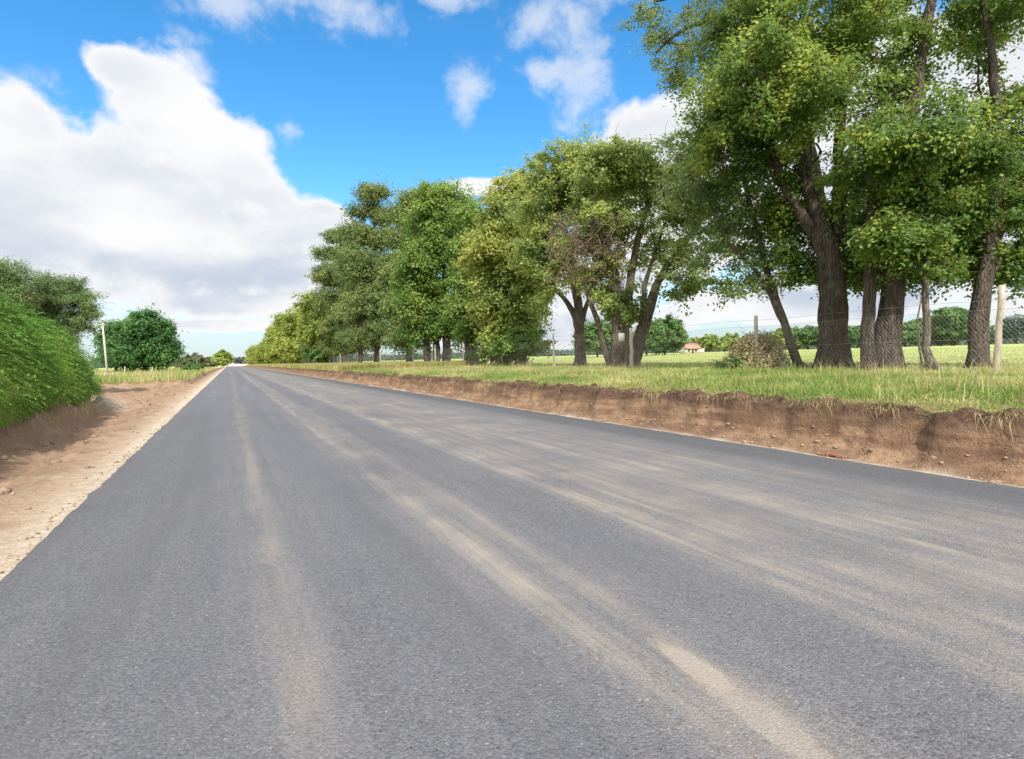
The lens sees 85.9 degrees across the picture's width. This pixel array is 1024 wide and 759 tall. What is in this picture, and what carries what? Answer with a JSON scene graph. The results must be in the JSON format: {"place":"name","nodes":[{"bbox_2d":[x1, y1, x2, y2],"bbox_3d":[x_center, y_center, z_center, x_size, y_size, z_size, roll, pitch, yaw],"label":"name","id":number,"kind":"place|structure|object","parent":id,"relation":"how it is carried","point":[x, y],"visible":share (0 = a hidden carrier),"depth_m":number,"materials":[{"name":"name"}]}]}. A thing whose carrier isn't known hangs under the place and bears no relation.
{"place":"outdoors","nodes":[
{"label":"outdoors","id":0,"kind":"place"},
{"bbox_2d":[0,388,94,419],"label":"grass","id":1,"kind":"structure","parent":0,"point":[63,402],"depth_m":11.84,"materials":[{"name":"green plant"}]},
{"bbox_2d":[245,359,483,372],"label":"grass","id":2,"kind":"structure","parent":0,"point":[329,366],"depth_m":44.94,"materials":[{"name":"green plant"}]},
{"bbox_2d":[0,366,1023,758],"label":"road","id":3,"kind":"structure","parent":0,"point":[252,598],"depth_m":3.05,"materials":[{"name":"grey asphalt"}]},
{"bbox_2d":[0,344,1023,580],"bbox_3d":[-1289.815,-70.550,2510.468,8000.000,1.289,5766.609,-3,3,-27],"label":"ground","id":4,"kind":"structure","parent":0,"point":[949,439],"depth_m":8.47,"materials":[{"name":"brown soil"}]},
{"bbox_2d":[0,254,55,312],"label":"feathery tree","id":5,"kind":"object","parent":4,"relation":"on","point":[11,279],"visible":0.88,"depth_m":23.01,"materials":[{"name":"green plant"}]},
{"bbox_2d":[0,400,102,448],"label":"hanging roots","id":6,"kind":"object","parent":4,"relation":"hanging from","point":[57,413],"visible":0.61,"depth_m":11.53,"materials":[{"name":"brown plant"}]},
{"bbox_2d":[0,286,107,427],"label":"hedge","id":7,"kind":"object","parent":4,"relation":"on","point":[49,360],"visible":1,"depth_m":11.06,"materials":[{"name":"green plant"}]},
{"bbox_2d":[11,269,110,353],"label":"feathery tree","id":8,"kind":"object","parent":4,"relation":"on","point":[63,294],"visible":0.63,"depth_m":25.68,"materials":[{"name":"green plant"}]},
{"bbox_2d":[83,318,120,371],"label":"bush","id":9,"kind":"object","parent":4,"relation":"on","point":[99,338],"visible":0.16,"depth_m":67.76,"materials":[{"name":"green plant"}]},
{"bbox_2d":[102,323,107,372],"bbox_3d":[-33.758,-2.127,45.477,0.700,5.090,0.409,-3,3,-27],"label":"pole","id":10,"kind":"object","parent":4,"relation":"on","point":[105,355],"visible":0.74,"depth_m":45.48,"materials":[{"name":"concrete"}]},
{"bbox_2d":[1,366,214,385],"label":"tall grass","id":11,"kind":"structure","parent":4,"relation":"on","point":[139,375],"depth_m":38.78,"materials":[{"name":"plant"}]},
{"bbox_2d":[93,303,188,371],"bbox_3d":[-44.330,-4.497,66.256,10.149,9.215,9.669,-3,3,-27],"label":"bush","id":12,"kind":"object","parent":4,"relation":"on","point":[147,337],"visible":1,"depth_m":64.38,"materials":[{"name":"green plant"}]},
{"bbox_2d":[180,361,203,370],"bbox_3d":[-36.012,-1.263,61.951,2.494,1.691,2.295,-1,3,20],"label":"shrub","id":13,"kind":"object","parent":4,"relation":"on","point":[192,366],"visible":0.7,"depth_m":61.60,"materials":[{"name":"green plant"}]},
{"bbox_2d":[174,352,210,367],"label":"shrub","id":14,"kind":"object","parent":4,"relation":"on","point":[198,358],"visible":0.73,"depth_m":103.47,"materials":[{"name":"green plant"}]},
{"bbox_2d":[204,361,217,366],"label":"broadleaf tree","id":15,"kind":"object","parent":4,"relation":"on","point":[211,364],"visible":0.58,"depth_m":198.92,"materials":[{"name":"green plant"}]},
{"bbox_2d":[207,356,228,366],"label":"broadleaf tree","id":16,"kind":"object","parent":4,"relation":"on","point":[220,361],"visible":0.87,"depth_m":268.17,"materials":[{"name":"green plant"}]},
{"bbox_2d":[212,349,233,365],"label":"broadleaf tree","id":17,"kind":"object","parent":4,"relation":"on","point":[224,354],"visible":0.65,"depth_m":298.35,"materials":[{"name":"green plant"}]},
{"bbox_2d":[232,357,245,363],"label":"broadleaf tree","id":18,"kind":"object","parent":4,"relation":"on","point":[238,360],"visible":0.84,"depth_m":894.47,"materials":[{"name":"green plant"}]},
{"bbox_2d":[247,344,257,363],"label":"broadleaf tree","id":19,"kind":"object","parent":4,"relation":"on","point":[248,353],"visible":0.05,"depth_m":410.44,"materials":[{"name":"green plant"}]},
{"bbox_2d":[248,346,259,363],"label":"broadleaf tree","id":20,"kind":"object","parent":4,"relation":"on","point":[253,350],"visible":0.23,"depth_m":373.87,"materials":[{"name":"green plant"}]},
{"bbox_2d":[251,339,272,363],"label":"broadleaf tree","id":21,"kind":"object","parent":4,"relation":"on","point":[258,354],"visible":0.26,"depth_m":280.05,"materials":[{"name":"green plant"}]},
{"bbox_2d":[257,341,282,363],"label":"broadleaf tree","id":22,"kind":"object","parent":4,"relation":"on","point":[264,357],"visible":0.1,"depth_m":255.63,"materials":[{"name":"green plant"}]},
{"bbox_2d":[260,324,293,363],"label":"broadleaf tree","id":23,"kind":"object","parent":4,"relation":"on","point":[274,357],"visible":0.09,"depth_m":190.43,"materials":[{"name":"green plant"}]},
{"bbox_2d":[261,322,292,362],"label":"broadleaf tree","id":24,"kind":"object","parent":4,"relation":"on","point":[269,336],"visible":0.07,"depth_m":208.60,"materials":[{"name":"green plant"}]},
{"bbox_2d":[269,327,308,363],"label":"broadleaf tree","id":25,"kind":"object","parent":4,"relation":"on","point":[281,353],"visible":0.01,"depth_m":172.39,"materials":[{"name":"green plant"}]},
{"bbox_2d":[267,309,315,362],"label":"broadleaf tree","id":26,"kind":"object","parent":4,"relation":"on","point":[276,321],"visible":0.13,"depth_m":154.08,"materials":[{"name":"green plant"}]},
{"bbox_2d":[271,300,312,363],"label":"broadleaf tree","id":27,"kind":"object","parent":4,"relation":"on","point":[288,319],"visible":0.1,"depth_m":138.16,"materials":[{"name":"green plant"}]},
{"bbox_2d":[299,345,334,362],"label":"shrub","id":28,"kind":"object","parent":4,"relation":"on","point":[314,355],"visible":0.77,"depth_m":108.99,"materials":[{"name":"green plant"}]},
{"bbox_2d":[292,312,354,362],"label":"broadleaf tree","id":29,"kind":"object","parent":4,"relation":"on","point":[299,340],"visible":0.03,"depth_m":119.22,"materials":[{"name":"green plant"}]},
{"bbox_2d":[287,287,371,362],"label":"broadleaf tree","id":30,"kind":"object","parent":4,"relation":"on","point":[308,328],"visible":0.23,"depth_m":110.30,"materials":[{"name":"green plant"}]},
{"bbox_2d":[298,225,365,362],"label":"pine tree","id":31,"kind":"object","parent":4,"relation":"on","point":[325,277],"visible":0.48,"depth_m":100.63,"materials":[{"name":"green plant"}]},
{"bbox_2d":[319,217,371,362],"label":"pine tree","id":32,"kind":"object","parent":4,"relation":"on","point":[337,313],"visible":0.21,"depth_m":86.77,"materials":[{"name":"green plant"}]},
{"bbox_2d":[329,174,413,361],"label":"pine tree","id":33,"kind":"object","parent":4,"relation":"on","point":[355,266],"visible":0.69,"depth_m":72.38,"materials":[{"name":"green plant"}]},
{"bbox_2d":[366,186,424,361],"bbox_3d":[-12.431,-11.642,62.618,8.135,20.451,8.443,-1,2,14],"label":"pine tree","id":34,"kind":"object","parent":4,"relation":"on","point":[389,341],"visible":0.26,"depth_m":61.84,"materials":[{"name":"green plant"}]},
{"bbox_2d":[406,180,449,356],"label":"pine tree","id":35,"kind":"object","parent":4,"relation":"on","point":[435,184],"depth_m":77.09,"materials":[{"name":"green plant"}]},
{"bbox_2d":[377,173,484,361],"bbox_3d":[-7.128,-10.377,54.176,11.769,18.394,9.290,-3,3,-27],"label":"broadleaf tree","id":36,"kind":"object","parent":4,"relation":"on","point":[420,286],"visible":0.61,"depth_m":52.67,"materials":[{"name":"green plant"}]},
{"bbox_2d":[434,189,490,360],"bbox_3d":[-3.308,-8.758,48.462,7.381,15.407,6.506,-3,3,-27],"label":"broadleaf tree","id":37,"kind":"object","parent":4,"relation":"on","point":[465,335],"visible":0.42,"depth_m":47.51,"materials":[{"name":"green plant"}]},
{"bbox_2d":[465,331,511,364],"bbox_3d":[-1.720,-2.463,46.106,4.300,3.424,4.176,-1,2,2],"label":"shrub","id":38,"kind":"object","parent":4,"relation":"on","point":[475,356],"visible":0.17,"depth_m":45.26,"materials":[{"name":"green plant"}]},
{"bbox_2d":[450,165,560,364],"bbox_3d":[-0.385,-8.506,42.008,9.047,15.236,8.002,-3,3,-27],"label":"broadleaf tree","id":39,"kind":"object","parent":4,"relation":"on","point":[489,240],"visible":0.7,"depth_m":40.86,"materials":[{"name":"green plant"}]},
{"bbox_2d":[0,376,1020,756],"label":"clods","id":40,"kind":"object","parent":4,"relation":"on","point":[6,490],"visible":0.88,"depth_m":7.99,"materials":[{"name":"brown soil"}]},
{"bbox_2d":[12,337,1023,367],"bbox_3d":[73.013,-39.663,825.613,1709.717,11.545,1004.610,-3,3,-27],"label":"woods","id":41,"kind":"object","parent":4,"relation":"on","point":[568,353],"visible":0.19,"depth_m":536.95,"materials":[{"name":"green plant"}]},
{"bbox_2d":[486,324,558,365],"bbox_3d":[0.763,-2.322,40.111,6.353,3.652,5.188,-3,3,-27],"label":"shrub","id":42,"kind":"object","parent":4,"relation":"on","point":[508,341],"visible":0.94,"depth_m":39.24,"materials":[{"name":"green plant"}]},
{"bbox_2d":[491,119,642,365],"bbox_3d":[3.643,-7.951,33.320,8.432,14.689,7.860,-3,3,-27],"label":"broadleaf tree","id":43,"kind":"object","parent":4,"relation":"on","point":[553,186],"visible":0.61,"depth_m":32.83,"materials":[{"name":"green plant"}]},
{"bbox_2d":[568,313,611,356],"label":"broadleaf tree","id":44,"kind":"object","parent":4,"relation":"on","point":[590,328],"visible":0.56,"depth_m":112.04,"materials":[{"name":"green plant"}]},
{"bbox_2d":[537,123,759,367],"bbox_3d":[7.134,-6.870,29.249,11.631,12.894,6.300,-1,2,4],"label":"broadleaf tree","id":45,"kind":"object","parent":4,"relation":"on","point":[621,166],"visible":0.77,"depth_m":28.83,"materials":[{"name":"green plant"}]},
{"bbox_2d":[618,333,624,340],"bbox_3d":[5.596,-2.156,28.098,0.300,0.420,0.019,-1,2,6],"label":"notice","id":46,"kind":"object","parent":45,"relation":"attached to","point":[621,335],"visible":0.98,"depth_m":28.09,"materials":[{"name":"metal"}]},
{"bbox_2d":[633,326,666,355],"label":"broadleaf tree","id":47,"kind":"object","parent":4,"relation":"on","point":[654,333],"visible":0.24,"depth_m":110.16,"materials":[{"name":"green plant"}]},
{"bbox_2d":[303,285,1023,371],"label":"wire fence","id":48,"kind":"object","parent":4,"relation":"on","point":[998,339],"visible":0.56,"depth_m":19.44,"materials":[{"name":"metal"}]},
{"bbox_2d":[648,313,690,354],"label":"broadleaf tree","id":49,"kind":"object","parent":4,"relation":"on","point":[669,322],"visible":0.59,"depth_m":114.54,"materials":[{"name":"green plant"}]},
{"bbox_2d":[335,371,1023,447],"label":"hanging roots","id":50,"kind":"object","parent":4,"relation":"hanging from","point":[998,422],"visible":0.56,"depth_m":7.62,"materials":[{"name":"brown plant"}]},
{"bbox_2d":[337,356,1022,407],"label":"dry grass","id":51,"kind":"structure","parent":4,"relation":"on","point":[821,374],"depth_m":12.62,"materials":[{"name":"green plant"}]},
{"bbox_2d":[688,336,704,351],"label":"broadleaf tree","id":52,"kind":"object","parent":4,"relation":"on","point":[693,339],"visible":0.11,"depth_m":213.20,"materials":[{"name":"green plant"}]},
{"bbox_2d":[695,334,727,351],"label":"broadleaf tree","id":53,"kind":"object","parent":4,"relation":"on","point":[714,341],"visible":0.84,"depth_m":187.43,"materials":[{"name":"green plant"}]},
{"bbox_2d":[613,0,830,215],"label":"broadleaf tree","id":54,"kind":"object","parent":4,"relation":"on","point":[679,75],"visible":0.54,"depth_m":23.39,"materials":[{"name":"green plant"}]},
{"bbox_2d":[643,105,806,367],"bbox_3d":[8.004,-5.308,20.984,6.029,10.334,4.254,-2,2,-2],"label":"broadleaf tree","id":55,"kind":"object","parent":4,"relation":"on","point":[727,221],"visible":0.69,"depth_m":20.48,"materials":[{"name":"green plant"}]},
{"bbox_2d":[706,349,757,369],"bbox_3d":[8.273,-0.604,20.550,1.960,1.188,1.685,-3,3,-27],"label":"shrub","id":56,"kind":"object","parent":4,"relation":"on","point":[727,361],"visible":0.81,"depth_m":20.32,"materials":[{"name":"green plant"}]},
{"bbox_2d":[719,332,745,351],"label":"broadleaf tree","id":57,"kind":"object","parent":4,"relation":"on","point":[728,339],"visible":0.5,"depth_m":198.20,"materials":[{"name":"green plant"}]},
{"bbox_2d":[721,325,790,368],"bbox_3d":[9.410,-1.232,20.964,2.874,1.767,2.598,-3,3,-27],"label":"bush","id":58,"kind":"object","parent":4,"relation":"on","point":[747,347],"visible":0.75,"depth_m":20.52,"materials":[{"name":"brown plant"}]},
{"bbox_2d":[760,330,784,347],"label":"broadleaf tree","id":59,"kind":"object","parent":4,"relation":"on","point":[778,336],"visible":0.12,"depth_m":201.86,"materials":[{"name":"green plant"}]},
{"bbox_2d":[773,325,806,349],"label":"broadleaf tree","id":60,"kind":"object","parent":4,"relation":"on","point":[796,336],"visible":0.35,"depth_m":210.81,"materials":[{"name":"green plant"}]},
{"bbox_2d":[797,324,818,349],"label":"broadleaf tree","id":61,"kind":"object","parent":4,"relation":"on","point":[806,340],"visible":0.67,"depth_m":210.62,"materials":[{"name":"green plant"}]},
{"bbox_2d":[808,328,818,346],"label":"broadleaf tree","id":62,"kind":"object","parent":4,"relation":"on","point":[814,341],"visible":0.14,"depth_m":209.82,"materials":[{"name":"green plant"}]},
{"bbox_2d":[663,0,970,369],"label":"broadleaf tree","id":63,"kind":"object","parent":4,"relation":"on","point":[801,80],"visible":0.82,"depth_m":18.05,"materials":[{"name":"green plant"}]},
{"bbox_2d":[817,452,849,458],"bbox_3d":[4.096,0.973,7.027,0.157,0.067,0.393,-3,3,-27],"label":"soil heap","id":64,"kind":"object","parent":4,"relation":"on","point":[834,455],"visible":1,"depth_m":6.97,"materials":[{"name":"brown soil"}]},
{"bbox_2d":[848,326,859,346],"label":"broadleaf tree","id":65,"kind":"object","parent":4,"relation":"on","point":[855,339],"visible":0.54,"depth_m":213.86,"materials":[{"name":"green plant"}]},
{"bbox_2d":[802,0,1023,369],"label":"broadleaf tree","id":66,"kind":"object","parent":4,"relation":"on","point":[949,143],"visible":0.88,"depth_m":15.97,"materials":[{"name":"green plant"}]},
{"bbox_2d":[902,319,931,346],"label":"broadleaf tree","id":67,"kind":"object","parent":4,"relation":"on","point":[908,329],"visible":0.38,"depth_m":205.72,"materials":[{"name":"green plant"}]},
{"bbox_2d":[907,317,942,345],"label":"broadleaf tree","id":68,"kind":"object","parent":4,"relation":"on","point":[933,340],"visible":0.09,"depth_m":215.18,"materials":[{"name":"green plant"}]},
{"bbox_2d":[876,186,991,369],"bbox_3d":[12.400,-2.974,16.314,2.646,5.869,2.655,-3,3,-27],"label":"sapling","id":69,"kind":"object","parent":4,"relation":"on","point":[940,271],"visible":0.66,"depth_m":16.11,"materials":[{"name":"green plant"}]},
{"bbox_2d":[919,306,994,345],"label":"broadleaf tree","id":70,"kind":"object","parent":4,"relation":"on","point":[955,336],"visible":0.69,"depth_m":205.41,"materials":[{"name":"green plant"}]},
{"bbox_2d":[905,0,1023,368],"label":"broadleaf tree","id":71,"kind":"object","parent":4,"relation":"on","point":[999,262],"visible":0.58,"depth_m":16.55,"materials":[{"name":"green plant"}]},
{"bbox_2d":[955,321,994,344],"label":"broadleaf tree","id":72,"kind":"object","parent":4,"relation":"on","point":[992,327],"visible":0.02,"depth_m":213.76,"materials":[{"name":"green plant"}]},
{"bbox_2d":[990,329,994,342],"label":"broadleaf tree","id":73,"kind":"object","parent":4,"relation":"on","point":[992,334],"visible":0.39,"depth_m":326.39,"materials":[{"name":"green plant"}]},
{"bbox_2d":[994,311,1023,343],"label":"broadleaf tree","id":74,"kind":"object","parent":4,"relation":"on","point":[1017,331],"visible":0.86,"depth_m":298.07,"materials":[{"name":"green plant"}]},
{"bbox_2d":[0,0,1023,363],"label":"sky","id":75,"kind":"structure","parent":0,"point":[187,158],"materials":[{"name":"blue"}]},
{"bbox_2d":[345,362,1023,440],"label":"grass","id":76,"kind":"structure","parent":0,"point":[672,373],"depth_m":12.23,"materials":[{"name":"plant"}]},
{"bbox_2d":[679,341,703,353],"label":"house","id":77,"kind":"structure","parent":0,"point":[690,345],"depth_m":148.78,"materials":[{"name":"tile"}]},
{"bbox_2d":[441,346,1023,370],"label":"grass","id":78,"kind":"structure","parent":0,"point":[953,366],"depth_m":41.09,"materials":[{"name":"yellow plant"}]}
]}

